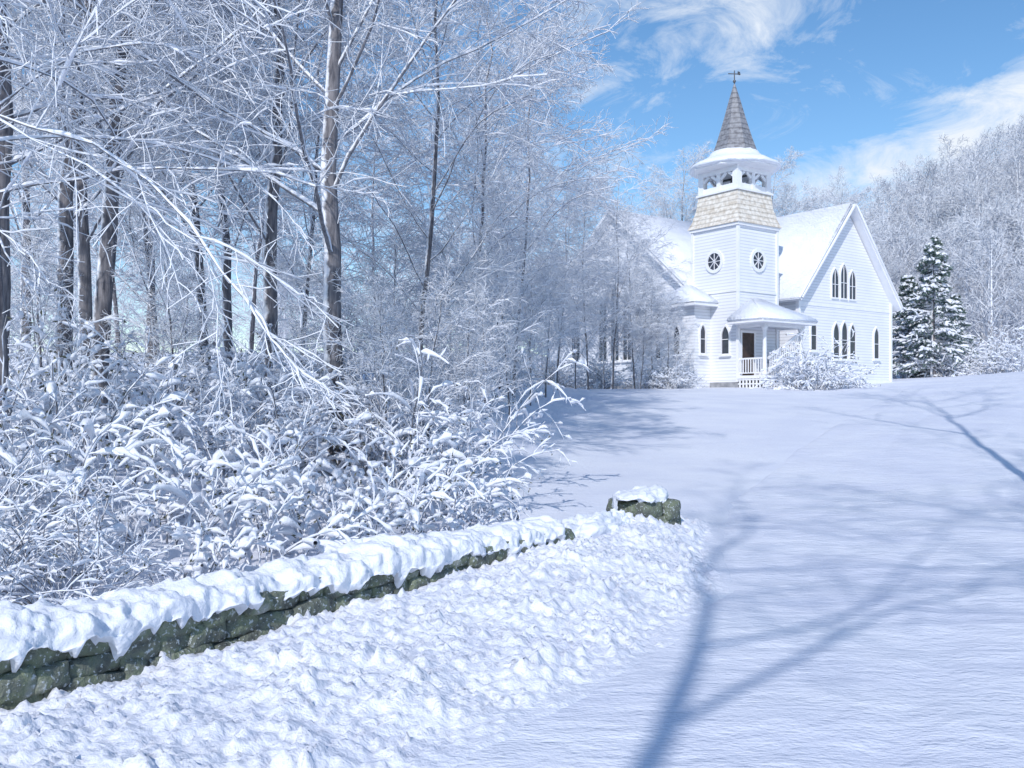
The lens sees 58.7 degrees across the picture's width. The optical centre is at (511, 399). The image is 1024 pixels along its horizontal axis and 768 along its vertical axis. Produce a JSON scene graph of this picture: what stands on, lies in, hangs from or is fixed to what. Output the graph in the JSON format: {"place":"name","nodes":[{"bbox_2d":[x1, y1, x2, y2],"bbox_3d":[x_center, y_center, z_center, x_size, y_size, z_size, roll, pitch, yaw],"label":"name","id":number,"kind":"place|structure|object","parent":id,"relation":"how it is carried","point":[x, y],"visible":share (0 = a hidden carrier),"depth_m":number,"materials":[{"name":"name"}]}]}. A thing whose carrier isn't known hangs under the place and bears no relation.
{"place":"outdoors","nodes":[
{"label":"outdoors","id":0,"kind":"place"},
{"bbox_2d":[0,207,1019,767],"bbox_3d":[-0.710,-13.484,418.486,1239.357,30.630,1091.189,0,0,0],"label":"ground","id":1,"kind":"structure","parent":0,"point":[452,669],"depth_m":6.43,"materials":[{"name":"white snow"}]},
{"bbox_2d":[11,169,118,323],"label":"bare tree","id":2,"kind":"object","parent":1,"relation":"on","point":[54,263],"visible":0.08,"depth_m":42.13,"materials":[{"name":"white plant"}]},
{"bbox_2d":[8,2,125,384],"bbox_3d":[-14.116,-7.433,25.249,7.360,15.110,7.903,0,0,35],"label":"bare tree","id":3,"kind":"object","parent":1,"relation":"on","point":[26,222],"visible":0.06,"depth_m":25.08,"materials":[{"name":"white plant"}]},
{"bbox_2d":[9,203,130,390],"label":"sapling","id":4,"kind":"object","parent":1,"relation":"on","point":[40,234],"visible":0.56,"depth_m":13.81,"materials":[{"name":"white plant"}]},
{"bbox_2d":[0,288,155,471],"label":"snowy bush","id":5,"kind":"object","parent":1,"relation":"on","point":[53,393],"visible":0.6,"depth_m":10.31,"materials":[{"name":"white plant"}]},
{"bbox_2d":[0,458,155,603],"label":"snowy bush","id":6,"kind":"object","parent":1,"relation":"on","point":[6,563],"visible":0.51,"depth_m":6.80,"materials":[{"name":"white snow"}]},
{"bbox_2d":[9,310,148,424],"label":"snowy bush","id":7,"kind":"object","parent":1,"relation":"on","point":[120,346],"visible":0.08,"depth_m":15.75,"materials":[{"name":"white plant"}]},
{"bbox_2d":[0,364,160,533],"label":"snowy bush","id":8,"kind":"object","parent":1,"relation":"on","point":[78,393],"visible":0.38,"depth_m":8.72,"materials":[{"name":"white plant"}]},
{"bbox_2d":[7,309,155,450],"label":"snowy bush","id":9,"kind":"object","parent":1,"relation":"on","point":[96,361],"visible":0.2,"depth_m":12.49,"materials":[{"name":"white plant"}]},
{"bbox_2d":[0,411,181,604],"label":"snowy bush","id":10,"kind":"object","parent":1,"relation":"on","point":[47,534],"visible":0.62,"depth_m":7.64,"materials":[{"name":"white plant"}]},
{"bbox_2d":[0,402,190,581],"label":"snowy bush","id":11,"kind":"object","parent":1,"relation":"on","point":[123,447],"visible":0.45,"depth_m":8.38,"materials":[{"name":"white snow"}]},
{"bbox_2d":[0,449,198,604],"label":"snowy bush","id":12,"kind":"object","parent":1,"relation":"on","point":[149,562],"visible":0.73,"depth_m":7.09,"materials":[{"name":"white plant"}]},
{"bbox_2d":[13,114,188,359],"bbox_3d":[-16.009,-6.883,35.811,7.134,11.913,4.841,0,0,14],"label":"bare tree","id":13,"kind":"object","parent":1,"relation":"on","point":[114,302],"visible":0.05,"depth_m":35.96,"materials":[{"name":"white plant"}]},
{"bbox_2d":[32,353,200,485],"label":"snowy bush","id":14,"kind":"object","parent":1,"relation":"on","point":[174,431],"visible":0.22,"depth_m":10.81,"materials":[{"name":"white snow"}]},
{"bbox_2d":[0,348,240,499],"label":"snowy bush","id":15,"kind":"object","parent":1,"relation":"on","point":[108,417],"visible":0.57,"depth_m":10.07,"materials":[{"name":"white snow"}]},
{"bbox_2d":[11,4,272,380],"bbox_3d":[-11.228,-7.403,27.589,8.262,14.438,6.427,0,0,28],"label":"bare tree","id":16,"kind":"object","parent":1,"relation":"on","point":[148,349],"visible":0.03,"depth_m":27.78,"materials":[{"name":"grey plant"}]},
{"bbox_2d":[9,0,295,389],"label":"bare tree","id":17,"kind":"object","parent":1,"relation":"on","point":[134,237],"visible":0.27,"depth_m":20.00,"materials":[{"name":"white plant"}]},
{"bbox_2d":[3,405,303,545],"bbox_3d":[-4.068,0.932,9.572,3.370,1.783,2.337,0,0,29],"label":"snowy bush","id":18,"kind":"object","parent":1,"relation":"on","point":[23,414],"visible":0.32,"depth_m":9.44,"materials":[{"name":"white snow"}]},
{"bbox_2d":[6,0,301,390],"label":"bare tree","id":19,"kind":"object","parent":1,"relation":"on","point":[85,290],"visible":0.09,"depth_m":17.92,"materials":[{"name":"white plant"}]},
{"bbox_2d":[6,0,311,435],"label":"bare tree","id":20,"kind":"object","parent":1,"relation":"on","point":[62,200],"visible":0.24,"depth_m":14.93,"materials":[{"name":"white plant"}]},
{"bbox_2d":[112,204,211,364],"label":"bare tree","id":21,"kind":"object","parent":1,"relation":"on","point":[158,296],"visible":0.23,"depth_m":40.38,"materials":[{"name":"white plant"}]},
{"bbox_2d":[101,221,234,405],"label":"sapling","id":22,"kind":"object","parent":1,"relation":"on","point":[162,338],"visible":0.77,"depth_m":13.82,"materials":[{"name":"white plant"}]},
{"bbox_2d":[44,443,300,583],"bbox_3d":[-2.808,1.255,8.309,2.174,1.712,1.659,0,0,0],"label":"snowy bush","id":23,"kind":"object","parent":1,"relation":"on","point":[234,550],"visible":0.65,"depth_m":8.02,"materials":[{"name":"white snow"}]},
{"bbox_2d":[19,0,325,379],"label":"bare tree","id":24,"kind":"object","parent":1,"relation":"on","point":[196,262],"visible":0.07,"depth_m":22.07,"materials":[{"name":"white plant"}]},
{"bbox_2d":[0,0,353,438],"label":"bare tree","id":25,"kind":"object","parent":1,"relation":"on","point":[103,294],"visible":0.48,"depth_m":13.95,"materials":[{"name":"white plant"}]},
{"bbox_2d":[0,0,363,436],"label":"bare tree","id":26,"kind":"object","parent":1,"relation":"on","point":[126,165],"visible":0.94,"depth_m":8.49,"materials":[{"name":"white plant"}]},
{"bbox_2d":[0,0,368,426],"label":"bare tree","id":27,"kind":"object","parent":1,"relation":"on","point":[5,180],"visible":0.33,"depth_m":13.24,"materials":[{"name":"white plant"}]},
{"bbox_2d":[162,230,220,367],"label":"bare tree","id":28,"kind":"object","parent":1,"relation":"on","point":[205,270],"visible":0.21,"depth_m":50.56,"materials":[{"name":"white plant"}]},
{"bbox_2d":[70,0,322,391],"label":"bare tree","id":29,"kind":"object","parent":1,"relation":"on","point":[226,294],"visible":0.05,"depth_m":23.93,"materials":[{"name":"white plant"}]},
{"bbox_2d":[60,341,335,456],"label":"snowy bush","id":30,"kind":"object","parent":1,"relation":"on","point":[194,376],"visible":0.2,"depth_m":12.99,"materials":[{"name":"white plant"}]},
{"bbox_2d":[0,0,397,449],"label":"bare tree","id":31,"kind":"object","parent":1,"relation":"on","point":[11,186],"visible":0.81,"depth_m":10.49,"materials":[{"name":"white plant"}]},
{"bbox_2d":[67,324,360,475],"bbox_3d":[-3.634,0.057,12.213,2.715,2.039,3.682,0,0,18],"label":"snowy bush","id":32,"kind":"object","parent":1,"relation":"on","point":[119,364],"visible":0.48,"depth_m":12.19,"materials":[{"name":"white snow"}]},
{"bbox_2d":[117,399,370,528],"bbox_3d":[-3.198,0.972,10.436,2.609,2.055,1.991,0,0,19],"label":"snowy bush","id":33,"kind":"object","parent":1,"relation":"on","point":[231,453],"visible":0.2,"depth_m":10.53,"materials":[{"name":"white snow"}]},
{"bbox_2d":[102,443,394,578],"bbox_3d":[-2.745,1.198,8.853,3.016,1.595,2.091,0,0,41],"label":"snowy bush","id":34,"kind":"object","parent":1,"relation":"on","point":[278,531],"visible":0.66,"depth_m":8.67,"materials":[{"name":"white snow"}]},
{"bbox_2d":[149,367,355,495],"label":"snowy bush","id":35,"kind":"object","parent":1,"relation":"on","point":[243,445],"visible":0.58,"depth_m":11.15,"materials":[{"name":"white plant"}]},
{"bbox_2d":[215,215,311,341],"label":"bare tree","id":36,"kind":"object","parent":1,"relation":"on","point":[257,297],"visible":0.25,"depth_m":49.31,"materials":[{"name":"white plant"}]},
{"bbox_2d":[201,95,339,369],"bbox_3d":[-10.287,-7.329,36.925,5.713,12.834,7.344,0,0,28],"label":"bare tree","id":37,"kind":"object","parent":1,"relation":"on","point":[252,316],"visible":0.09,"depth_m":37.01,"materials":[{"name":"white plant"}]},
{"bbox_2d":[231,239,312,341],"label":"bare tree","id":38,"kind":"object","parent":1,"relation":"on","point":[255,334],"visible":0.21,"depth_m":51.01,"materials":[{"name":"white plant"}]},
{"bbox_2d":[208,338,354,445],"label":"snowy bush","id":39,"kind":"object","parent":1,"relation":"on","point":[277,367],"visible":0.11,"depth_m":14.72,"materials":[{"name":"white snow"}]},
{"bbox_2d":[187,307,378,413],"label":"snowy bush","id":40,"kind":"object","parent":1,"relation":"on","point":[262,365],"visible":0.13,"depth_m":16.40,"materials":[{"name":"white snow"}]},
{"bbox_2d":[0,515,575,709],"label":"stone wall","id":41,"kind":"structure","parent":1,"relation":"on","point":[71,645],"depth_m":6.15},
{"bbox_2d":[130,0,449,420],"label":"bare tree","id":42,"kind":"object","parent":1,"relation":"on","point":[270,313],"visible":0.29,"depth_m":16.95,"materials":[{"name":"white plant"}]},
{"bbox_2d":[207,356,375,483],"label":"snowy bush","id":43,"kind":"object","parent":1,"relation":"on","point":[322,445],"visible":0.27,"depth_m":12.93,"materials":[{"name":"white snow"}]},
{"bbox_2d":[178,330,411,449],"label":"snowy bush","id":44,"kind":"object","parent":1,"relation":"on","point":[268,376],"visible":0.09,"depth_m":14.58,"materials":[{"name":"white snow"}]},
{"bbox_2d":[0,0,610,468],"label":"bare tree","id":45,"kind":"object","parent":1,"relation":"on","point":[326,206],"visible":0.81,"depth_m":13.65,"materials":[{"name":"white plant"}]},
{"bbox_2d":[183,414,451,554],"bbox_3d":[-2.226,1.167,9.704,2.609,2.054,1.991,0,0,31],"label":"snowy bush","id":46,"kind":"object","parent":1,"relation":"on","point":[310,485],"visible":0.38,"depth_m":9.80,"materials":[{"name":"white plant"}]},
{"bbox_2d":[265,227,399,447],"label":"sapling","id":47,"kind":"object","parent":1,"relation":"on","point":[300,284],"visible":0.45,"depth_m":14.62,"materials":[{"name":"white plant"}]},
{"bbox_2d":[207,0,461,383],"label":"bare tree","id":48,"kind":"object","parent":1,"relation":"on","point":[313,218],"visible":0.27,"depth_m":26.31,"materials":[{"name":"white plant"}]},
{"bbox_2d":[254,329,452,455],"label":"snowy bush","id":49,"kind":"object","parent":1,"relation":"on","point":[366,403],"visible":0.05,"depth_m":15.09,"materials":[{"name":"white plant"}]},
{"bbox_2d":[252,360,481,483],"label":"snowy bush","id":50,"kind":"object","parent":1,"relation":"on","point":[367,438],"visible":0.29,"depth_m":13.18,"materials":[{"name":"white plant"}]},
{"bbox_2d":[278,61,456,368],"bbox_3d":[-5.494,-6.747,34.848,7.302,12.145,7.723,0,0,-36],"label":"bare tree","id":51,"kind":"object","parent":1,"relation":"on","point":[371,207],"visible":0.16,"depth_m":34.12,"materials":[{"name":"white plant"}]},
{"bbox_2d":[298,264,464,496],"bbox_3d":[-1.877,-0.153,12.852,1.852,3.480,2.583,0,0,-32],"label":"sapling","id":52,"kind":"object","parent":1,"relation":"on","point":[367,316],"visible":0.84,"depth_m":12.78,"materials":[{"name":"white plant"}]},
{"bbox_2d":[315,204,448,374],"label":"sapling","id":53,"kind":"object","parent":1,"relation":"on","point":[395,249],"visible":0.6,"depth_m":20.28,"materials":[{"name":"white plant"}]},
{"bbox_2d":[268,337,503,493],"bbox_3d":[-1.419,0.331,13.573,3.076,2.311,4.173,0,0,-44],"label":"snowy bush","id":54,"kind":"object","parent":1,"relation":"on","point":[421,415],"visible":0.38,"depth_m":12.30,"materials":[{"name":"white snow"}]},
{"bbox_2d":[297,456,489,555],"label":"snowy bush","id":55,"kind":"object","parent":1,"relation":"on","point":[438,492],"visible":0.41,"depth_m":9.24,"materials":[{"name":"white snow"}]},
{"bbox_2d":[258,405,529,530],"bbox_3d":[-1.490,0.949,11.883,3.548,1.877,2.460,0,0,-15],"label":"snowy bush","id":56,"kind":"object","parent":1,"relation":"on","point":[356,472],"visible":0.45,"depth_m":11.45,"materials":[{"name":"white plant"}]},
{"bbox_2d":[363,251,496,485],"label":"sapling","id":57,"kind":"object","parent":1,"relation":"on","point":[431,305],"visible":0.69,"depth_m":14.20,"materials":[{"name":"white plant"}]},
{"bbox_2d":[359,447,532,534],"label":"snowy bush","id":58,"kind":"object","parent":1,"relation":"on","point":[451,522],"visible":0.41,"depth_m":10.03,"materials":[{"name":"white snow"}]},
{"bbox_2d":[323,380,576,507],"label":"snowy bush","id":59,"kind":"object","parent":1,"relation":"on","point":[463,434],"visible":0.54,"depth_m":12.64,"materials":[{"name":"white snow"}]},
{"bbox_2d":[382,424,518,520],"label":"snowy bush","id":60,"kind":"object","parent":1,"relation":"on","point":[387,445],"visible":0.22,"depth_m":12.06,"materials":[{"name":"white plant"}]},
{"bbox_2d":[384,225,519,374],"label":"sapling","id":61,"kind":"object","parent":1,"relation":"on","point":[416,287],"visible":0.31,"depth_m":21.98,"materials":[{"name":"white plant"}]},
{"bbox_2d":[407,470,514,532],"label":"snowy bush","id":62,"kind":"object","parent":1,"relation":"on","point":[490,510],"visible":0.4,"depth_m":11.00,"materials":[{"name":"white snow"}]},
{"bbox_2d":[277,0,654,392],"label":"bare tree","id":63,"kind":"object","parent":1,"relation":"on","point":[501,267],"visible":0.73,"depth_m":19.55,"materials":[{"name":"white plant"}]},
{"bbox_2d":[348,348,591,481],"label":"snowy bush","id":64,"kind":"object","parent":1,"relation":"on","point":[534,396],"visible":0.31,"depth_m":14.45,"materials":[{"name":"white snow"}]},
{"bbox_2d":[422,275,520,452],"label":"sapling","id":65,"kind":"object","parent":1,"relation":"on","point":[490,374],"visible":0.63,"depth_m":14.77,"materials":[{"name":"white plant"}]},
{"bbox_2d":[422,263,554,444],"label":"sapling","id":66,"kind":"object","parent":1,"relation":"on","point":[462,281],"visible":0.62,"depth_m":18.98,"materials":[{"name":"white plant"}]},
{"bbox_2d":[439,213,542,389],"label":"sapling","id":67,"kind":"object","parent":1,"relation":"on","point":[500,235],"visible":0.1,"depth_m":30.39,"materials":[{"name":"white plant"}]},
{"bbox_2d":[345,0,638,399],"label":"bare tree","id":68,"kind":"object","parent":1,"relation":"on","point":[533,235],"visible":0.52,"depth_m":25.06,"materials":[{"name":"white plant"}]},
{"bbox_2d":[415,99,588,357],"bbox_3d":[-0.388,-6.348,36.731,6.896,11.470,7.294,0,0,21],"label":"bare tree","id":69,"kind":"object","parent":1,"relation":"on","point":[479,159],"visible":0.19,"depth_m":36.11,"materials":[{"name":"white plant"}]},
{"bbox_2d":[456,248,555,420],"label":"sapling","id":70,"kind":"object","parent":1,"relation":"on","point":[524,290],"visible":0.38,"depth_m":23.76,"materials":[{"name":"white plant"}]},
{"bbox_2d":[9,112,1023,372],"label":"distant wood","id":71,"kind":"object","parent":1,"relation":"on","point":[981,252],"visible":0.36,"depth_m":81.10,"materials":[{"name":"white plant"}]},
{"bbox_2d":[489,260,577,405],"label":"sapling","id":72,"kind":"object","parent":1,"relation":"on","point":[554,307],"visible":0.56,"depth_m":27.88,"materials":[{"name":"white plant"}]},
{"bbox_2d":[417,3,676,397],"bbox_3d":[0.979,-6.130,28.987,8.152,12.819,7.707,0,0,-11],"label":"bare tree","id":73,"kind":"object","parent":1,"relation":"on","point":[569,204],"visible":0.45,"depth_m":28.57,"materials":[{"name":"white plant"}]},
{"bbox_2d":[506,247,590,396],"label":"sapling","id":74,"kind":"object","parent":1,"relation":"on","point":[563,334],"visible":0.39,"depth_m":31.19,"materials":[{"name":"white plant"}]},
{"bbox_2d":[508,163,646,389],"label":"bare tree","id":75,"kind":"object","parent":1,"relation":"on","point":[600,274],"visible":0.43,"depth_m":34.93,"materials":[{"name":"white plant"}]},
{"bbox_2d":[512,166,646,389],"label":"bare tree","id":76,"kind":"object","parent":1,"relation":"on","point":[608,313],"visible":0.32,"depth_m":38.00,"materials":[{"name":"white plant"}]},
{"bbox_2d":[546,265,615,388],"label":"sapling","id":77,"kind":"object","parent":1,"relation":"on","point":[579,342],"visible":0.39,"depth_m":37.81,"materials":[{"name":"white plant"}]},
{"bbox_2d":[558,352,631,388],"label":"snowy bush","id":78,"kind":"object","parent":1,"relation":"on","point":[596,375],"visible":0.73,"depth_m":41.35,"materials":[{"name":"white plant"}]},
{"bbox_2d":[562,510,630,539],"bbox_3d":[0.922,1.666,10.366,0.908,0.798,1.894,0,0,41],"label":"snow mound","id":79,"kind":"object","parent":1,"relation":"on","point":[596,524],"visible":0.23,"depth_m":10.13,"materials":[{"name":"white snow"}]},
{"bbox_2d":[571,281,634,388],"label":"sapling","id":80,"kind":"object","parent":1,"relation":"on","point":[611,343],"visible":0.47,"depth_m":40.13,"materials":[{"name":"white plant"}]},
{"bbox_2d":[557,168,694,388],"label":"bare tree","id":81,"kind":"object","parent":1,"relation":"on","point":[637,263],"visible":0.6,"depth_m":39.39,"materials":[{"name":"white plant"}]},
{"bbox_2d":[577,207,684,388],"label":"bare tree","id":82,"kind":"object","parent":1,"relation":"on","point":[629,273],"visible":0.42,"depth_m":41.43,"materials":[{"name":"white plant"}]},
{"bbox_2d":[606,484,680,524],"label":"stone wall","id":83,"kind":"structure","parent":1,"relation":"on","point":[654,501],"depth_m":11.04,"materials":[{"name":"grey stone"}]},
{"bbox_2d":[621,280,673,388],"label":"sapling","id":84,"kind":"object","parent":1,"relation":"on","point":[642,353],"visible":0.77,"depth_m":40.74,"materials":[{"name":"white plant"}]},
{"bbox_2d":[615,259,688,386],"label":"bare tree","id":85,"kind":"object","parent":1,"relation":"on","point":[670,298],"visible":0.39,"depth_m":43.27,"materials":[{"name":"white plant"}]},
{"bbox_2d":[638,190,694,221],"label":"bare tree","id":86,"kind":"object","parent":1,"relation":"on","point":[671,211],"visible":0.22,"depth_m":67.85,"materials":[{"name":"white plant"}]},
{"bbox_2d":[637,352,696,388],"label":"snowy bush","id":87,"kind":"object","parent":1,"relation":"on","point":[674,380],"visible":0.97,"depth_m":41.27,"materials":[{"name":"white snow"}]},
{"bbox_2d":[630,295,705,385],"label":"sapling","id":88,"kind":"object","parent":1,"relation":"on","point":[678,336],"visible":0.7,"depth_m":41.87,"materials":[{"name":"white plant"}]},
{"bbox_2d":[637,140,711,221],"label":"bare tree","id":89,"kind":"object","parent":1,"relation":"on","point":[689,197],"visible":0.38,"depth_m":68.60,"materials":[{"name":"white plant"}]},
{"bbox_2d":[548,70,903,388],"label":"church","id":90,"kind":"structure","parent":1,"relation":"on","point":[762,279],"depth_m":45.95,"materials":[{"name":"white paint"}]},
{"bbox_2d":[740,330,755,375],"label":"door","id":91,"kind":"structure","parent":90,"relation":"in","point":[747,337],"depth_m":44.33,"materials":[{"name":"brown wood"}]},
{"bbox_2d":[756,146,831,216],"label":"bare tree","id":92,"kind":"object","parent":1,"relation":"on","point":[792,209],"visible":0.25,"depth_m":66.40,"materials":[{"name":"white plant"}]},
{"bbox_2d":[771,177,829,216],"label":"bare tree","id":93,"kind":"object","parent":1,"relation":"on","point":[800,202],"visible":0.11,"depth_m":68.16,"materials":[{"name":"white plant"}]},
{"bbox_2d":[747,346,856,390],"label":"snowy bush","id":94,"kind":"object","parent":1,"relation":"on","point":[806,382],"visible":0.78,"depth_m":40.22,"materials":[{"name":"white plant"}]},
{"bbox_2d":[773,329,878,389],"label":"snowy bush","id":95,"kind":"object","parent":1,"relation":"on","point":[817,366],"visible":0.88,"depth_m":40.00,"materials":[{"name":"white snow"}]},
{"bbox_2d":[794,165,893,253],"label":"bare tree","id":96,"kind":"object","parent":1,"relation":"on","point":[873,235],"visible":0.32,"depth_m":68.82,"materials":[{"name":"white plant"}]},
{"bbox_2d":[892,275,942,377],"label":"conifer tree","id":97,"kind":"object","parent":1,"relation":"on","point":[909,284],"visible":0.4,"depth_m":60.64,"materials":[{"name":"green plant"}]},
{"bbox_2d":[892,235,979,376],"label":"conifer tree","id":98,"kind":"object","parent":1,"relation":"on","point":[931,266],"visible":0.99,"depth_m":57.45,"materials":[{"name":"white plant"}]},
{"bbox_2d":[936,293,980,371],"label":"conifer tree","id":99,"kind":"object","parent":1,"relation":"on","point":[955,297],"visible":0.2,"depth_m":65.63,"materials":[{"name":"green plant"}]},
{"bbox_2d":[907,327,1013,377],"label":"snowy bush","id":100,"kind":"object","parent":1,"relation":"on","point":[963,371],"visible":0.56,"depth_m":57.34,"materials":[{"name":"white snow"}]},
{"bbox_2d":[942,325,1023,372],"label":"snowy bush","id":101,"kind":"object","parent":1,"relation":"on","point":[996,348],"visible":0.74,"depth_m":56.70,"materials":[{"name":"white plant"}]},
{"bbox_2d":[978,327,1023,371],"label":"snowy bush","id":102,"kind":"object","parent":1,"relation":"on","point":[1014,358],"visible":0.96,"depth_m":55.18,"materials":[{"name":"white plant"}]},
{"bbox_2d":[9,0,1023,355],"label":"sky","id":103,"kind":"structure","parent":0,"point":[861,86],"materials":[{"name":"blue"}]},
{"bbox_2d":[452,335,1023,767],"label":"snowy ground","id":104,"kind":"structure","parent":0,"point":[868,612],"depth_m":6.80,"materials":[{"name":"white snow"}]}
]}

